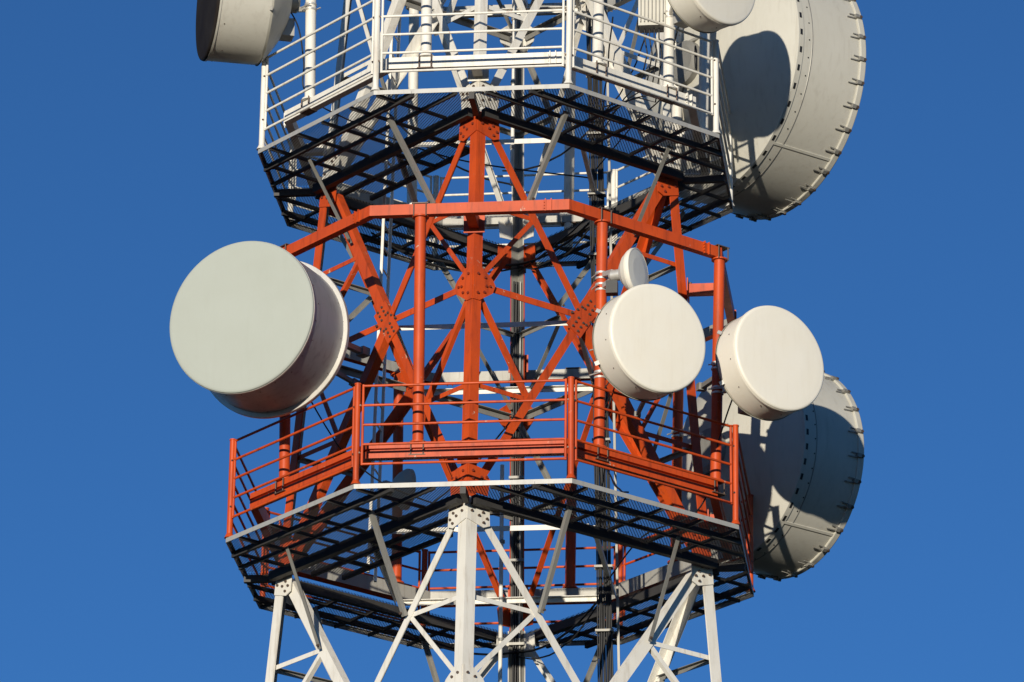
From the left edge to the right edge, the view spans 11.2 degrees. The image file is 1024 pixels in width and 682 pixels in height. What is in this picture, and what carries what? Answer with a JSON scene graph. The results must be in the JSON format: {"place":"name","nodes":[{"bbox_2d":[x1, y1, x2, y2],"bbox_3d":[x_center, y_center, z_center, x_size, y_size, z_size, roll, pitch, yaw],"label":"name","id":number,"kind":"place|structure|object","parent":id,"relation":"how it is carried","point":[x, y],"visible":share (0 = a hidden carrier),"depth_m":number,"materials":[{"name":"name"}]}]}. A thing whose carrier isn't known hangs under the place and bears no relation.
{"place":"outdoors","nodes":[
{"label":"outdoors","id":0,"kind":"place"},
{"bbox_2d":[0,0,1023,681],"label":"sky","id":1,"kind":"structure","parent":0,"point":[129,158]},
{"label":"ground","id":2,"kind":"structure","parent":0,"visible":0},
{"bbox_2d":[265,0,721,681],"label":"lattice tower","id":3,"kind":"structure","parent":2,"relation":"on","point":[475,286],"depth_m":64.98,"materials":[{"name":"metal"}]},
{"bbox_2d":[367,14,401,581],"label":"access ladder","id":4,"kind":"object","parent":3,"relation":"attached to","point":[387,274],"visible":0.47,"depth_m":66.94,"materials":[{"name":"grey metal"}]},
{"bbox_2d":[224,376,755,681],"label":"service platform","id":5,"kind":"structure","parent":3,"relation":"attached to","point":[397,525],"depth_m":63.71,"materials":[{"name":"red metal"}]},
{"bbox_2d":[250,198,736,607],"bbox_3d":[-0.172,0.871,65.681,5.997,3.316,5.954,-2,-21,6],"label":"antenna frame","id":6,"kind":"object","parent":3,"relation":"attached to","point":[602,218],"visible":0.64,"depth_m":63.81,"materials":[{"name":"red paint"}]},
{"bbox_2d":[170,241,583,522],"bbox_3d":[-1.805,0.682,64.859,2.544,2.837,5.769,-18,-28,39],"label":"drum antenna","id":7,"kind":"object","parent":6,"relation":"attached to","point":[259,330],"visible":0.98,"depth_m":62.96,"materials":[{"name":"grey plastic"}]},
{"bbox_2d":[382,469,415,509],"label":"dish","id":8,"kind":"object","parent":6,"relation":"attached to","point":[406,476],"visible":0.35,"depth_m":67.76,"materials":[{"name":"grey metal"}]},
{"bbox_2d":[591,248,648,295],"bbox_3d":[1.217,-0.771,63.174,0.778,0.582,0.583,-12,-25,30],"label":"dish","id":9,"kind":"object","parent":6,"relation":"attached to","point":[631,271],"visible":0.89,"depth_m":63.00,"materials":[{"name":"beige plastic"}]},
{"bbox_2d":[589,284,705,543],"bbox_3d":[1.107,0.968,63.739,1.391,2.176,4.048,7,-22,-17],"label":"drum antenna","id":10,"kind":"object","parent":6,"relation":"attached to","point":[648,341],"visible":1,"depth_m":62.18,"materials":[{"name":"beige plastic"}]},
{"bbox_2d":[605,305,823,583],"bbox_3d":[2.368,1.325,64.589,1.364,2.748,3.304,14,-25,-30],"label":"drum antenna","id":11,"kind":"object","parent":6,"relation":"attached to","point":[769,364],"visible":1,"depth_m":63.50,"materials":[{"name":"beige plastic"}]},
{"bbox_2d":[667,370,864,581],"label":"shrouded dish","id":12,"kind":"object","parent":6,"relation":"attached to","point":[804,468],"visible":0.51,"depth_m":66.37,"materials":[{"name":"grey metal"}]},
{"bbox_2d":[256,0,734,306],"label":"service platform","id":13,"kind":"structure","parent":3,"relation":"attached to","point":[291,193],"depth_m":65.68,"materials":[{"name":"white metal"}]},
{"bbox_2d":[284,0,709,248],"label":"antenna frame","id":14,"kind":"object","parent":3,"relation":"attached to","point":[700,119],"visible":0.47,"depth_m":65.78,"materials":[{"name":"white paint"}]},
{"bbox_2d":[196,0,587,177],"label":"drum antenna","id":15,"kind":"object","parent":14,"relation":"attached to","point":[251,32],"visible":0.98,"depth_m":65.97,"materials":[{"name":"plastic"}]},
{"bbox_2d":[601,0,664,144],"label":"radio unit","id":16,"kind":"object","parent":14,"relation":"attached to","point":[653,9],"visible":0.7,"depth_m":65.84,"materials":[{"name":"paint"}]},
{"bbox_2d":[596,0,754,168],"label":"drum antenna","id":17,"kind":"object","parent":14,"relation":"attached to","point":[707,16],"visible":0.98,"depth_m":64.94,"materials":[{"name":"beige plastic"}]},
{"bbox_2d":[642,0,866,221],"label":"shrouded dish","id":18,"kind":"object","parent":14,"relation":"attached to","point":[794,72],"visible":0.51,"depth_m":67.88,"materials":[{"name":"grey metal"}]},
{"bbox_2d":[498,464,504,681],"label":"conduit pipe","id":19,"kind":"object","parent":3,"relation":"attached to","point":[500,630],"visible":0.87,"depth_m":66.05,"materials":[{"name":"grey metal"}]},
{"bbox_2d":[363,17,647,681],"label":"cable run","id":20,"kind":"object","parent":3,"relation":"attached to","point":[516,560],"visible":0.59,"depth_m":67.70,"materials":[{"name":"metal"}]},
{"bbox_2d":[510,0,516,185],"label":"conduit pipe","id":21,"kind":"object","parent":3,"relation":"attached to","point":[513,83],"visible":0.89,"depth_m":67.20,"materials":[{"name":"grey metal"}]},
{"bbox_2d":[584,0,619,681],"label":"cable run","id":22,"kind":"object","parent":3,"relation":"attached to","point":[605,669],"visible":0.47,"depth_m":65.81,"materials":[{"name":"metal"}]}
]}

